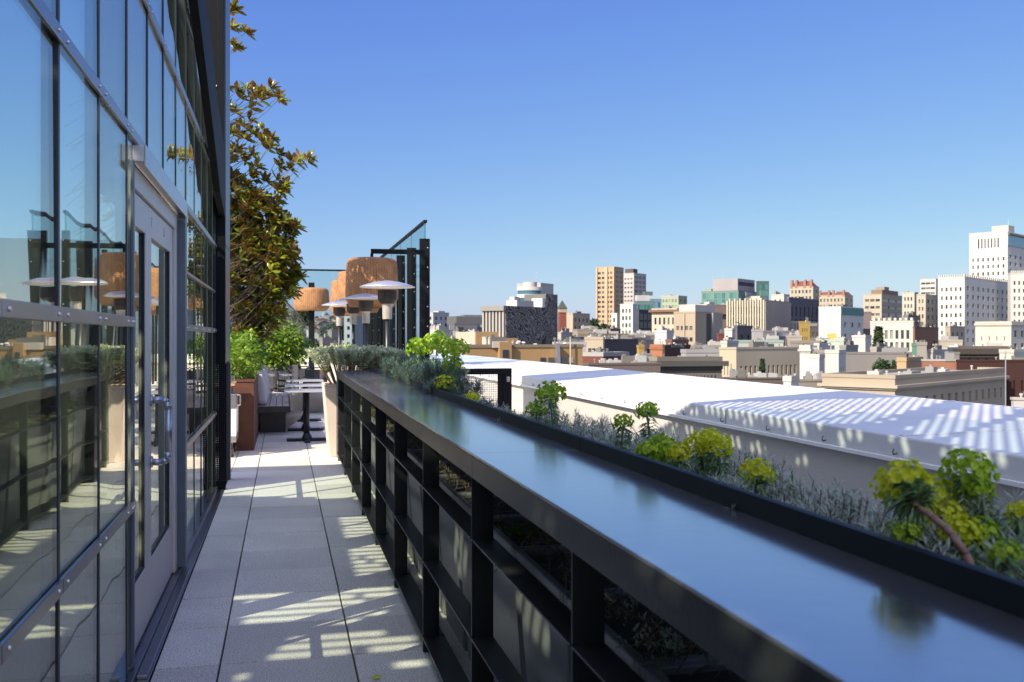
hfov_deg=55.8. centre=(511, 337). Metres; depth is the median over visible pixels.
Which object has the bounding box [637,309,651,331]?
dark glass block
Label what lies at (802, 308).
slate block
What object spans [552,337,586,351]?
white low block
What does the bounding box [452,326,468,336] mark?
building
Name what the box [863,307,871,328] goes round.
mauve block
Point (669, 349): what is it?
dark brick block
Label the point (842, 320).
white mural block
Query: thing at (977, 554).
green clump
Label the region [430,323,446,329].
building
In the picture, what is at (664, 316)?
civic building
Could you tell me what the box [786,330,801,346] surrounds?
building
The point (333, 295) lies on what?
wicker lamp
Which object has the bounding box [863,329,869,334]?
building
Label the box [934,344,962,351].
building
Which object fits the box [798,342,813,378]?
white block
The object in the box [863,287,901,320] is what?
cream offices
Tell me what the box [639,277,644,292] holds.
windows
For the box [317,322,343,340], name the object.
city tree
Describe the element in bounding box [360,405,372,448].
trough planter
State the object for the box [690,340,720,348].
building
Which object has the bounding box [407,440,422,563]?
trough planter
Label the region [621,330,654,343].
brown low block
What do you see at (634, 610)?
trailing plant
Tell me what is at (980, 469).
euphorbia
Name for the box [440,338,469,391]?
euphorbia
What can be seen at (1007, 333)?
cream corner building
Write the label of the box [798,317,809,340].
ochre front house
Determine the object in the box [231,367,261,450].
rust planter
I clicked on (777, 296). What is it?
cream block
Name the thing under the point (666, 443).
euphorbia
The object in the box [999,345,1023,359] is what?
pale green block
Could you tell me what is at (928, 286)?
slatted far block
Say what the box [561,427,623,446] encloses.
silver shrub
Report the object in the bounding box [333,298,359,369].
patio heater
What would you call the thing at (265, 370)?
back cushion
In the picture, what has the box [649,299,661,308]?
blue glass block
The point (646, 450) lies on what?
euphorbia
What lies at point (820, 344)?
building
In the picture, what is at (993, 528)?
euphorbia
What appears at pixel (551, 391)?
euphorbia
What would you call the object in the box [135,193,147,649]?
door leaf
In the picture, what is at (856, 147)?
sky
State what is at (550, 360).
window
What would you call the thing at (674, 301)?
green cream block
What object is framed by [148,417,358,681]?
terrace slab
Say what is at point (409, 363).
grey shrub
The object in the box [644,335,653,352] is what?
building
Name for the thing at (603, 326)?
city tree
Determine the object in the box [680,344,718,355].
white roof block
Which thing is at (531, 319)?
mural building
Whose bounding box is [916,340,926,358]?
raised grey block
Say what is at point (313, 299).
wicker lamp
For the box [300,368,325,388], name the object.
terrace chair
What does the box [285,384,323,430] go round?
cafe table
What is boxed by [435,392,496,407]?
grey shrub
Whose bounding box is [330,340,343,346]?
gabled house
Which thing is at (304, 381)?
cafe table
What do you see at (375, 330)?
fin windbreak
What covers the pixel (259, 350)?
leafy shrub
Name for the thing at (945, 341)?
building
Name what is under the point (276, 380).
terrace chair
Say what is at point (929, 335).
brick side building
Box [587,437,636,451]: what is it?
silver shrub
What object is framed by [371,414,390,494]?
trough planter
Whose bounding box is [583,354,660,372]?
brown block
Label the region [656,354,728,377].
dark ornate building
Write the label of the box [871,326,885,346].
city tree
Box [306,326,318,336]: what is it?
hill house
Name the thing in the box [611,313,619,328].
white grid block
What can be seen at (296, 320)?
weeping evergreen
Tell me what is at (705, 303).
cream hall
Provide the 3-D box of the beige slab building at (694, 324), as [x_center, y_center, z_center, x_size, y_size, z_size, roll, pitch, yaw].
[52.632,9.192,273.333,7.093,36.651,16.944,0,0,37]
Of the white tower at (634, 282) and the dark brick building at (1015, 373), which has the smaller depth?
the dark brick building at (1015, 373)
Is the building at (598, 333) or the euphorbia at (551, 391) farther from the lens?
the building at (598, 333)
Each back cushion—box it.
[256,372,267,404]
[258,370,268,396]
[263,369,269,392]
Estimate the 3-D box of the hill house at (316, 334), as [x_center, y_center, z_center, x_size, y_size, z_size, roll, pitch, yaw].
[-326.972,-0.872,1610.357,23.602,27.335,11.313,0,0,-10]
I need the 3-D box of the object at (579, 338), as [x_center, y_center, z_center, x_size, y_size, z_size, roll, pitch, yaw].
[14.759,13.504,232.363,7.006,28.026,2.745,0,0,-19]
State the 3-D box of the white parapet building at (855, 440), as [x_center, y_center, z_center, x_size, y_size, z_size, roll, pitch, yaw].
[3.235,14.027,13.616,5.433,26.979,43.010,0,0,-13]
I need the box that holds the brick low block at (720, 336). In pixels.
[716,329,724,341]
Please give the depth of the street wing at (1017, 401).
69.96 m
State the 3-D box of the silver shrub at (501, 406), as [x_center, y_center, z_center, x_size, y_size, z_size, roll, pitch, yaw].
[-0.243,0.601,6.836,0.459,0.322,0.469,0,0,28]
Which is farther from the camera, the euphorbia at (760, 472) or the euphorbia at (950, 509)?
the euphorbia at (760, 472)
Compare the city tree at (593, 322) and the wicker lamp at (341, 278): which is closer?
the wicker lamp at (341, 278)
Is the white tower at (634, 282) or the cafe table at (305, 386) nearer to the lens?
the cafe table at (305, 386)
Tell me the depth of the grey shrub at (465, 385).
7.07 m
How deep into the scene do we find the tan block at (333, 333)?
300.91 m
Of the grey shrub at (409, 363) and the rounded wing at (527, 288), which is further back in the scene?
the rounded wing at (527, 288)
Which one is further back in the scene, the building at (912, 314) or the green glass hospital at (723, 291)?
the green glass hospital at (723, 291)
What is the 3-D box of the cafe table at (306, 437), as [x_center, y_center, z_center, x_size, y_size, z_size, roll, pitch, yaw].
[-3.008,1.141,14.189,0.660,0.752,0.660,0,0,-13]
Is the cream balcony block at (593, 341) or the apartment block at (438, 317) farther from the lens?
the apartment block at (438, 317)
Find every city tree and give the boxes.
[291,311,308,327]
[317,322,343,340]
[590,318,599,325]
[598,322,610,329]
[758,358,766,372]
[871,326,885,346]
[872,357,893,369]
[891,360,896,368]
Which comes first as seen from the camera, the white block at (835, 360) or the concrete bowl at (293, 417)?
the concrete bowl at (293, 417)
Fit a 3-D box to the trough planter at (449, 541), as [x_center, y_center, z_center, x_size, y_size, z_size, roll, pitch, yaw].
[-0.057,1.129,4.974,0.600,0.775,0.607,0,0,-13]
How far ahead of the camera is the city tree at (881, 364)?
117.42 m
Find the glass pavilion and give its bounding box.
[0,0,230,681]
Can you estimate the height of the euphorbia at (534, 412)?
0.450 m
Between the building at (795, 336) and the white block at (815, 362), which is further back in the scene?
the building at (795, 336)
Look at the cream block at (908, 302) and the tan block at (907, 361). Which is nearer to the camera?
the tan block at (907, 361)
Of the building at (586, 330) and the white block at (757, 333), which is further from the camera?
the building at (586, 330)
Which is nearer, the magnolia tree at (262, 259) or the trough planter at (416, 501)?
the trough planter at (416, 501)
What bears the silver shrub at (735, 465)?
on the trough planter at (547, 648)
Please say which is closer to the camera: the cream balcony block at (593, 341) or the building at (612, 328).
the cream balcony block at (593, 341)
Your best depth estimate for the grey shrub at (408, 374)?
8.22 m
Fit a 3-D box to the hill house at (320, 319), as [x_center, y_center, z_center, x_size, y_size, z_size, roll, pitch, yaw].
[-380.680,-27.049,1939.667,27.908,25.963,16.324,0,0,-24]
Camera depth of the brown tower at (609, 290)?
603.52 m
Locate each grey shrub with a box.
[377,351,419,376]
[389,356,434,382]
[400,359,444,385]
[410,358,470,388]
[422,373,485,398]
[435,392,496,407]
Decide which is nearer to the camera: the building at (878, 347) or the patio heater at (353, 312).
the patio heater at (353, 312)
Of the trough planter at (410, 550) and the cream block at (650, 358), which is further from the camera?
the cream block at (650, 358)
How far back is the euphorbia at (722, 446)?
2.91 m
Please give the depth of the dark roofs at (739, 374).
100.96 m
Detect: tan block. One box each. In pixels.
[327,328,341,342]
[896,352,922,368]
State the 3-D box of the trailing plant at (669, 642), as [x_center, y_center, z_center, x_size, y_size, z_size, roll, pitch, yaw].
[0.328,0.729,2.296,0.184,0.152,0.349,0,0,9]
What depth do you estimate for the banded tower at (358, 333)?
150.95 m
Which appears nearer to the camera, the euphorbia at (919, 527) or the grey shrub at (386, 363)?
the euphorbia at (919, 527)
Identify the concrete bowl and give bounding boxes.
[259,410,302,429]
[273,391,323,412]
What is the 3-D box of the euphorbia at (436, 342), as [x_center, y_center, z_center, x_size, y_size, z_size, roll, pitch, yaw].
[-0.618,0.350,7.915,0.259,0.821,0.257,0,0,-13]
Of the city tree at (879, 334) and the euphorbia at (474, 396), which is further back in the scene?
the city tree at (879, 334)
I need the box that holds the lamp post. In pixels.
[1005,351,1005,405]
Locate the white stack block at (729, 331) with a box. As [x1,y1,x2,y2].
[724,326,735,340]
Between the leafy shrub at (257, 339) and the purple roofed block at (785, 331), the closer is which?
the leafy shrub at (257, 339)
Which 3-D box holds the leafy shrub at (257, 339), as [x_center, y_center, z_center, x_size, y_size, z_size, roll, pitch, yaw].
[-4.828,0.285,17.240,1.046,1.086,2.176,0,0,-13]
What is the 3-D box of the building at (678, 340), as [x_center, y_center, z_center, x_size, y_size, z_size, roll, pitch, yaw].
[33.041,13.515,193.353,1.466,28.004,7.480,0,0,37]
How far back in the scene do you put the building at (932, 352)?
141.66 m
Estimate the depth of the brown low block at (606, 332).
303.92 m
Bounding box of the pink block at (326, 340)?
[319,334,331,352]
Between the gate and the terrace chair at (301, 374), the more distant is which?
the terrace chair at (301, 374)
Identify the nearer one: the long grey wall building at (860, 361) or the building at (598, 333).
the long grey wall building at (860, 361)
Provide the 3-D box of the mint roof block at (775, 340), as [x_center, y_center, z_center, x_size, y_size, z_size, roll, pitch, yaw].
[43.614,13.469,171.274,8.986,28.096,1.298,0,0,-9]
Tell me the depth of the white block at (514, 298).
431.12 m
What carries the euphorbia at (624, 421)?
on the trough planter at (507, 628)
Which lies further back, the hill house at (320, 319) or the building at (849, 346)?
the hill house at (320, 319)
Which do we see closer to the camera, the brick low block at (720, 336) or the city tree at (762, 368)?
the city tree at (762, 368)
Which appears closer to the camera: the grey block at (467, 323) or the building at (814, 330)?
the grey block at (467, 323)
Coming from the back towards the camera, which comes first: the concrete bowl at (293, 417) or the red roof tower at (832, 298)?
the red roof tower at (832, 298)
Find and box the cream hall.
[679,301,714,311]
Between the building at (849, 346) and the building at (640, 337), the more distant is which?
the building at (640, 337)
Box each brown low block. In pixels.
[578,328,628,336]
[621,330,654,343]
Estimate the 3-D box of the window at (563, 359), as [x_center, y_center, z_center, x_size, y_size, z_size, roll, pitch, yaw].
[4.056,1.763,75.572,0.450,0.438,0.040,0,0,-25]
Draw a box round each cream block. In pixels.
[566,310,589,331]
[641,352,656,361]
[661,295,686,307]
[771,290,789,301]
[902,291,917,317]
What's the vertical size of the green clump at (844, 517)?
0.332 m
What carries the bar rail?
on the terrace pavers
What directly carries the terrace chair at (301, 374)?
on the terrace pavers
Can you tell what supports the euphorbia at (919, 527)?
on the trough planter at (651, 673)
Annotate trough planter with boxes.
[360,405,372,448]
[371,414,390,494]
[372,419,393,440]
[386,425,393,527]
[387,432,420,494]
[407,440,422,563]
[407,449,445,577]
[419,461,466,614]
[439,475,470,650]
[454,493,522,681]
[493,516,564,681]
[515,547,624,681]
[564,591,715,681]
[641,659,746,681]
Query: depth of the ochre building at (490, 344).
74.67 m
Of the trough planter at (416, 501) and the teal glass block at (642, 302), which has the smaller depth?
the trough planter at (416, 501)
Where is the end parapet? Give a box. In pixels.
[280,355,356,378]
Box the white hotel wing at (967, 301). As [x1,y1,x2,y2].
[938,274,1007,345]
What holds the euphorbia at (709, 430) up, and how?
on the trough planter at (547, 648)
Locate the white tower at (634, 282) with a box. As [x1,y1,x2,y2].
[624,269,645,303]
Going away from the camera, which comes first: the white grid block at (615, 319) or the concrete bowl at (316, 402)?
the concrete bowl at (316, 402)
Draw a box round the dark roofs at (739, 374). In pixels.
[716,368,782,384]
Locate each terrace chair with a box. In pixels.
[268,368,289,388]
[273,370,298,391]
[298,366,310,383]
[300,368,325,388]
[305,367,326,383]
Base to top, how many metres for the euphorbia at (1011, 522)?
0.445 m
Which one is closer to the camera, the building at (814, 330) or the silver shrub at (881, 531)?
the silver shrub at (881, 531)
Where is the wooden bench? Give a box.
[258,393,290,432]
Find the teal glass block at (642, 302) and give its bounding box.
[634,292,654,309]
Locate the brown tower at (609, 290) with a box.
[596,266,623,325]
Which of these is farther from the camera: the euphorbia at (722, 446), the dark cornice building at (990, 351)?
the dark cornice building at (990, 351)
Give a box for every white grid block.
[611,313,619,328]
[620,304,636,333]
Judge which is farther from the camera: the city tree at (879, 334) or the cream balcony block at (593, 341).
the city tree at (879, 334)
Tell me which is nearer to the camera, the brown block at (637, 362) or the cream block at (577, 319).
the brown block at (637, 362)
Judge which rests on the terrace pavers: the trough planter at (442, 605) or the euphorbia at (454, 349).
the trough planter at (442, 605)
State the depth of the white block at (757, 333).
222.19 m
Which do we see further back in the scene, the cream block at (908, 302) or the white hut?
the cream block at (908, 302)
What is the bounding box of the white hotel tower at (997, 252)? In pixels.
[969,219,1023,279]
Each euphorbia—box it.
[405,337,432,370]
[421,330,452,383]
[434,374,459,390]
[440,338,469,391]
[442,356,463,383]
[464,391,478,400]
[524,400,547,421]
[534,380,566,427]
[610,414,635,452]
[633,401,661,454]
[634,440,665,461]
[649,433,671,462]
[650,438,683,468]
[664,441,694,469]
[683,430,716,478]
[694,427,723,478]
[701,433,735,484]
[738,457,775,496]
[869,458,974,564]
[883,519,922,546]
[894,517,942,548]
[910,474,972,542]
[919,498,967,554]
[936,513,989,565]
[938,448,999,538]
[952,516,1003,564]
[953,477,1008,542]
[976,538,1023,579]
[991,501,1023,540]
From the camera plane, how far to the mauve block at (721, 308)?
320.82 m
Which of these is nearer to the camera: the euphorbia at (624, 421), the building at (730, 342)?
the euphorbia at (624, 421)
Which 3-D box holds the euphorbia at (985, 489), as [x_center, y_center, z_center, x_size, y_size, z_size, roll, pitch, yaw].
[0.973,0.523,1.979,0.113,0.476,0.149,0,0,-13]
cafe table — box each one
[268,374,291,388]
[284,389,325,442]
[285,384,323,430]
[286,379,323,421]
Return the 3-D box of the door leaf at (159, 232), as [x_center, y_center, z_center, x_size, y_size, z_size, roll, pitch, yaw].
[-1.959,0.392,5.504,0.143,2.140,1.087,0,0,-13]
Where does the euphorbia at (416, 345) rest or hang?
on the trough planter at (373, 420)
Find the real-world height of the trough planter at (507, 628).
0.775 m
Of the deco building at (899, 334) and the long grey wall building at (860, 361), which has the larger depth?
the deco building at (899, 334)
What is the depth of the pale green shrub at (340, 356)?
12.25 m
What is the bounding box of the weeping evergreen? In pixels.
[233,300,310,341]
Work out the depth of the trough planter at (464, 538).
4.43 m
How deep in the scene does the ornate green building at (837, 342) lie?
186.01 m
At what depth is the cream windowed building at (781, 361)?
139.40 m
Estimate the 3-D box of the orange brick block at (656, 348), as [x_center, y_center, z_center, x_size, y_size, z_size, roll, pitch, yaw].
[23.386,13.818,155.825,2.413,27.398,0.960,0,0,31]
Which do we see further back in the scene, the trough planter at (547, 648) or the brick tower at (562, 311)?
the brick tower at (562, 311)
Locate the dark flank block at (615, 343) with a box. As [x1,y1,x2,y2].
[604,334,637,355]
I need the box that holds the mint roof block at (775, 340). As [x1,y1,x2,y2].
[736,334,783,346]
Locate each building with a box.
[417,353,1023,539]
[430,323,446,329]
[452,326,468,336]
[456,332,583,365]
[480,294,557,347]
[558,327,572,339]
[572,325,599,336]
[593,331,607,336]
[604,325,620,333]
[632,332,646,351]
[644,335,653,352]
[649,305,678,331]
[654,325,673,344]
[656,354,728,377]
[665,335,688,344]
[673,305,722,344]
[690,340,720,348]
[719,340,799,376]
[720,336,738,346]
[726,296,790,329]
[772,331,785,346]
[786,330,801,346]
[797,323,818,337]
[810,344,824,372]
[814,339,830,349]
[817,365,1009,405]
[819,337,851,348]
[839,339,858,351]
[846,346,959,371]
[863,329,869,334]
[870,316,914,351]
[870,342,891,351]
[903,311,919,326]
[913,321,938,349]
[921,351,955,369]
[927,344,947,358]
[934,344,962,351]
[938,335,962,346]
[945,322,964,345]
[953,342,1011,358]
[956,356,1023,405]
[974,321,1023,348]
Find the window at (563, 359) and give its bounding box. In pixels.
[561,357,566,362]
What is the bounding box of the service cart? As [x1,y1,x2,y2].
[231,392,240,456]
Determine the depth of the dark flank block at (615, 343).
175.40 m
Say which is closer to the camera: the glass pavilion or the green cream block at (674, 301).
the glass pavilion
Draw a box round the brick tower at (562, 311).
[558,300,567,331]
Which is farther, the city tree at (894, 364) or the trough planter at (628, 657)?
the city tree at (894, 364)
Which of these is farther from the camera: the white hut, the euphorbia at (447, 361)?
the white hut
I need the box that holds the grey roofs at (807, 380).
[799,371,822,387]
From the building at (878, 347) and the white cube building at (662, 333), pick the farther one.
the white cube building at (662, 333)
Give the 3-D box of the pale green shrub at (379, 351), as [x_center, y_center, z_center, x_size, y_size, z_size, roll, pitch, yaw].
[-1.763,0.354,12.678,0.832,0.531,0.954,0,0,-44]
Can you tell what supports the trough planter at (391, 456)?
on the terrace pavers
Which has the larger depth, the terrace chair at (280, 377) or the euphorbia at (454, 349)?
the terrace chair at (280, 377)
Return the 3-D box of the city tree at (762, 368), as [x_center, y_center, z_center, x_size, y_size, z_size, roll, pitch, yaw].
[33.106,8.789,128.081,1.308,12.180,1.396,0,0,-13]
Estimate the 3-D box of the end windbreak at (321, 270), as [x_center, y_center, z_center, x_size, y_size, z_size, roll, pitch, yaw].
[-8.849,-0.973,35.116,6.950,3.080,0.080,0,0,-13]
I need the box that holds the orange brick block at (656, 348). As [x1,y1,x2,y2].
[649,338,664,356]
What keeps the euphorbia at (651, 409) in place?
on the trough planter at (547, 648)
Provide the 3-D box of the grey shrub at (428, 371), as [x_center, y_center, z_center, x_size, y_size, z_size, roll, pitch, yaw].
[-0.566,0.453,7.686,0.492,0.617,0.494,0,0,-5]
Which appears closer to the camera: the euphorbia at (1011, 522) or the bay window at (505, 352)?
the euphorbia at (1011, 522)
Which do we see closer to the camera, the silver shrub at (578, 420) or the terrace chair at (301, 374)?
the silver shrub at (578, 420)
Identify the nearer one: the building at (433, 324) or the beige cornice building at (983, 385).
the beige cornice building at (983, 385)
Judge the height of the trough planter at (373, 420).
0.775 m
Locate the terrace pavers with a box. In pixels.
[150,379,470,681]
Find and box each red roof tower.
[790,279,818,299]
[819,290,852,306]
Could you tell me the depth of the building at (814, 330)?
320.44 m
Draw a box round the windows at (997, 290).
[997,290,1006,317]
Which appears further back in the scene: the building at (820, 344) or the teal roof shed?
the building at (820, 344)
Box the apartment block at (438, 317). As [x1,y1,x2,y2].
[430,310,448,329]
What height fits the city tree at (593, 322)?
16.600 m
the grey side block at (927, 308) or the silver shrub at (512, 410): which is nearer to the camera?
the silver shrub at (512, 410)
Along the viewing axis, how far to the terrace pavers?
5.78 m
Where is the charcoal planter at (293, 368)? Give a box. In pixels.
[260,364,297,395]
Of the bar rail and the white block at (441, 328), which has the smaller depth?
the bar rail
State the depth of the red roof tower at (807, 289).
523.83 m
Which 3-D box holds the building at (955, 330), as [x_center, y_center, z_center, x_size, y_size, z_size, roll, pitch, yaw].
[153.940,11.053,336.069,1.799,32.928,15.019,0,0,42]
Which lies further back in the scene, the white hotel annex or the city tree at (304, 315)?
the city tree at (304, 315)
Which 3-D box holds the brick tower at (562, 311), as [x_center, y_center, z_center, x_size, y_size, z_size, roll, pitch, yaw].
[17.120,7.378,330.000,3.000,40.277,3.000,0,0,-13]
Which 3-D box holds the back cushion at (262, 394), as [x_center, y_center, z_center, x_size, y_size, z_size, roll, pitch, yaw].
[-4.004,0.804,15.443,0.160,0.500,0.740,-7,2,-13]
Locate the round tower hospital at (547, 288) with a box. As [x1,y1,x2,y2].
[517,279,553,293]
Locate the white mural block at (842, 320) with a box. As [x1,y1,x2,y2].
[818,303,863,338]
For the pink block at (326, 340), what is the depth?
220.89 m
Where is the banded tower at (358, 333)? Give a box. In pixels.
[344,316,362,346]
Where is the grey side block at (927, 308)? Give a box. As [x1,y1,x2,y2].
[916,294,937,326]
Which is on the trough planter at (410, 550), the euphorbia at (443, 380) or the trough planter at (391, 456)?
the euphorbia at (443, 380)
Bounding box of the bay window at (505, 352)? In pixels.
[503,350,507,356]
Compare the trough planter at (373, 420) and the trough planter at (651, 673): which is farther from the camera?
the trough planter at (373, 420)
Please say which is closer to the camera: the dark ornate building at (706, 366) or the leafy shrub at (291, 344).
the leafy shrub at (291, 344)
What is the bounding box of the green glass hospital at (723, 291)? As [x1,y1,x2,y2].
[701,272,755,303]
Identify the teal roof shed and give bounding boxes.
[911,340,916,356]
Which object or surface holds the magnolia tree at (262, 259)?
on the terrace pavers
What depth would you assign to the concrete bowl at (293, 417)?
15.90 m
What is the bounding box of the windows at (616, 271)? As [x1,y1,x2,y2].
[616,271,621,311]
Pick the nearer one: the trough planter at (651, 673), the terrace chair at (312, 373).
the trough planter at (651, 673)
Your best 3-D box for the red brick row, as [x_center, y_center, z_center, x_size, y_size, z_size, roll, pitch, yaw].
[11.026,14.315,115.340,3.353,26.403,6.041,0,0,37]
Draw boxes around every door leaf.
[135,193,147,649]
[148,206,171,621]
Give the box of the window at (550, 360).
[548,358,553,362]
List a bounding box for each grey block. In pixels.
[447,316,481,335]
[733,322,752,339]
[790,337,829,346]
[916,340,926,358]
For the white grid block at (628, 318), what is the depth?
401.60 m
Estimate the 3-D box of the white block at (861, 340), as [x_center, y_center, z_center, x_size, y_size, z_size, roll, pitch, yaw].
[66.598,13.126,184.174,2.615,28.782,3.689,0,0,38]
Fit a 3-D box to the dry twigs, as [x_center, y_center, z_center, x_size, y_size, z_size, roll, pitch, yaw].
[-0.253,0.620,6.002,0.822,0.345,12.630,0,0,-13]
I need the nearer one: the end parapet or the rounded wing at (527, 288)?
the end parapet
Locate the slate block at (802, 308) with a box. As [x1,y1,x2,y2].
[787,296,818,329]
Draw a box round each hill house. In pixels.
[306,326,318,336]
[315,318,329,321]
[315,329,321,339]
[318,320,330,326]
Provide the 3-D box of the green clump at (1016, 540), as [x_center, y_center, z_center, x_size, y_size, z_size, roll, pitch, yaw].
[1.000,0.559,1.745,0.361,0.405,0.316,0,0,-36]
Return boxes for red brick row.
[583,347,628,362]
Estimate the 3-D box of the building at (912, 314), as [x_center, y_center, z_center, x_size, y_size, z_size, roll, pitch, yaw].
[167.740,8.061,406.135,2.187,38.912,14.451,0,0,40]
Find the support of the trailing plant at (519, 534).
in the trough planter at (507, 628)
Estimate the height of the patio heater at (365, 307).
2.385 m
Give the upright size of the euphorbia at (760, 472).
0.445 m
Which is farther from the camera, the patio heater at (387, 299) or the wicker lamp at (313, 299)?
the wicker lamp at (313, 299)
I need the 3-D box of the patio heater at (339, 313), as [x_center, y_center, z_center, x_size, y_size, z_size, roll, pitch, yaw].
[-4.100,0.325,22.973,0.850,2.385,0.850,0,0,-13]
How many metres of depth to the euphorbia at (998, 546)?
1.70 m
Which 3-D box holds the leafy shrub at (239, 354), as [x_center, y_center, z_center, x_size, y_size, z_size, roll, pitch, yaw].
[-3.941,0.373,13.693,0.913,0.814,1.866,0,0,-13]
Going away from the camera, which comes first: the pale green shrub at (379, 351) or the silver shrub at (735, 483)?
the silver shrub at (735, 483)
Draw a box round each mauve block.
[709,303,725,329]
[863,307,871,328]
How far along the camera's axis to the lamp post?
83.95 m
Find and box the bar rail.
[336,366,1023,681]
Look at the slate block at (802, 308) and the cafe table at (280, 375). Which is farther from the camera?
the slate block at (802, 308)
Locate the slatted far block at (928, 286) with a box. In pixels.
[920,279,937,294]
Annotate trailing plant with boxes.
[493,520,540,573]
[605,595,637,625]
[612,612,686,671]
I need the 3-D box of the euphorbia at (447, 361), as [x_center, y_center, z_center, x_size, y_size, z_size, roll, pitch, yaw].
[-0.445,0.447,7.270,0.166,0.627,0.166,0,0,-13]
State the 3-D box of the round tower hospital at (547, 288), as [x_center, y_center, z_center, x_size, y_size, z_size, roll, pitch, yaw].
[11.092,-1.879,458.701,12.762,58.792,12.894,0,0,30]
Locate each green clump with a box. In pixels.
[717,472,807,502]
[789,500,860,525]
[941,532,1023,569]
[954,530,1023,580]
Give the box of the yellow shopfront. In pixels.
[636,340,644,354]
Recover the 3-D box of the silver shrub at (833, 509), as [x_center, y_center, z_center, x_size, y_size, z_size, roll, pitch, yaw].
[0.794,0.562,2.389,0.600,0.401,0.571,0,0,12]
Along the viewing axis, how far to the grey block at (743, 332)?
227.71 m
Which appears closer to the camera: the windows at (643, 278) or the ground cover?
the ground cover
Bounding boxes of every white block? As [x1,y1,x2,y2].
[430,325,450,352]
[509,297,519,299]
[751,326,762,339]
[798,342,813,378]
[807,351,824,377]
[825,344,845,372]
[852,331,871,351]
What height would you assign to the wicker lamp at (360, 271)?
3.370 m
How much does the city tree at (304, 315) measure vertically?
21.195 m
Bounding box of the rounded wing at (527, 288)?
[517,282,542,299]
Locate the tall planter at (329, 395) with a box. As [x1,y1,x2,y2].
[322,382,335,456]
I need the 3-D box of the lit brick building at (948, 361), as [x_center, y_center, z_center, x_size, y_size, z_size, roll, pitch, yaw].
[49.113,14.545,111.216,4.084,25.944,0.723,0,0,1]
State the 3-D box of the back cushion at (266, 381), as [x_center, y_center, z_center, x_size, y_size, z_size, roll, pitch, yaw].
[-4.188,0.804,16.221,0.160,0.500,0.740,-7,2,-13]
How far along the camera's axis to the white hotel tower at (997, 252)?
405.03 m
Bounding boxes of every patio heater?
[321,302,347,366]
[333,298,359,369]
[344,293,377,368]
[360,281,414,347]
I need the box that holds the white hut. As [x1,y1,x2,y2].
[782,372,799,385]
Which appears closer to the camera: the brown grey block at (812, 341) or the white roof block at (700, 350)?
the white roof block at (700, 350)
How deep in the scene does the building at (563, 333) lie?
311.91 m
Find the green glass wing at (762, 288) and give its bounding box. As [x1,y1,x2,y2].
[756,281,768,299]
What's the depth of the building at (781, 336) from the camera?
204.51 m
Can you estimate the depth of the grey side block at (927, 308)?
412.53 m
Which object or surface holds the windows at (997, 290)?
in the white hotel wing at (967, 301)
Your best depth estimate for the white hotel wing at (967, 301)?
360.87 m
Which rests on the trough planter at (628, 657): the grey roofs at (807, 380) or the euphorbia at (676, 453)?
the euphorbia at (676, 453)
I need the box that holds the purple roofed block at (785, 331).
[763,326,796,345]
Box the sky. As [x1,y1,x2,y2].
[0,0,1023,341]
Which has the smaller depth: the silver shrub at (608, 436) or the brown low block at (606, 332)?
the silver shrub at (608, 436)
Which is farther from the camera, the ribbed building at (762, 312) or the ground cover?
the ribbed building at (762, 312)
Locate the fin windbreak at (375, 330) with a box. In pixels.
[363,220,429,370]
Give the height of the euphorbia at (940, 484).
0.469 m
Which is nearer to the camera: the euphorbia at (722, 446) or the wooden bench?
the euphorbia at (722, 446)
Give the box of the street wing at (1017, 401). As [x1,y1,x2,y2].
[1010,393,1023,407]
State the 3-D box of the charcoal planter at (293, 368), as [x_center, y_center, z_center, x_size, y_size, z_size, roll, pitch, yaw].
[-5.463,1.047,21.109,1.550,0.940,0.700,0,0,-13]
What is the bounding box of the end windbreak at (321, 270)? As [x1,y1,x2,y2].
[289,269,345,270]
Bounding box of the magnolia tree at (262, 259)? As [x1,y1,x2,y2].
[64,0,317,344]
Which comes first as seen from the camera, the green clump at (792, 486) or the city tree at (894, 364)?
the green clump at (792, 486)
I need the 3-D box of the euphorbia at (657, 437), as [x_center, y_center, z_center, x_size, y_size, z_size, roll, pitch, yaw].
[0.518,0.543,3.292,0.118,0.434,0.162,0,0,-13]
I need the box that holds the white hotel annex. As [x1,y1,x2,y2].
[1007,270,1023,321]
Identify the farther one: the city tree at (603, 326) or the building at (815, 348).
the city tree at (603, 326)
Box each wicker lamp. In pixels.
[293,282,328,369]
[330,280,384,346]
[336,264,401,349]
[345,249,424,359]
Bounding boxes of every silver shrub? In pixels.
[483,402,510,409]
[497,407,612,436]
[499,407,526,416]
[558,421,656,449]
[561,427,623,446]
[575,425,696,454]
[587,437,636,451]
[612,441,736,469]
[648,446,798,485]
[708,466,862,517]
[729,476,915,533]
[852,482,1023,580]
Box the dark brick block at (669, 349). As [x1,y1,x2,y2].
[663,342,690,355]
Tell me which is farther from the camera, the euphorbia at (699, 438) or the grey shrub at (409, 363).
the grey shrub at (409, 363)
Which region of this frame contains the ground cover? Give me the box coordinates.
[360,396,745,680]
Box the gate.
[439,368,511,411]
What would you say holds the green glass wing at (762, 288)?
on the ground
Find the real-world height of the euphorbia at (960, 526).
0.414 m
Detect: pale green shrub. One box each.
[305,343,385,383]
[354,345,408,369]
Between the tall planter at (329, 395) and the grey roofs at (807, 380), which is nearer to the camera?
the tall planter at (329, 395)
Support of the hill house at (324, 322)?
on the hill
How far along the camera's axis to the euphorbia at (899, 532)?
1.97 m
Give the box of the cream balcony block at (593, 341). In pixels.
[584,334,604,351]
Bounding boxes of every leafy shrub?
[230,324,270,368]
[230,328,269,372]
[230,335,266,382]
[241,320,317,370]
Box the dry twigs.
[360,395,742,681]

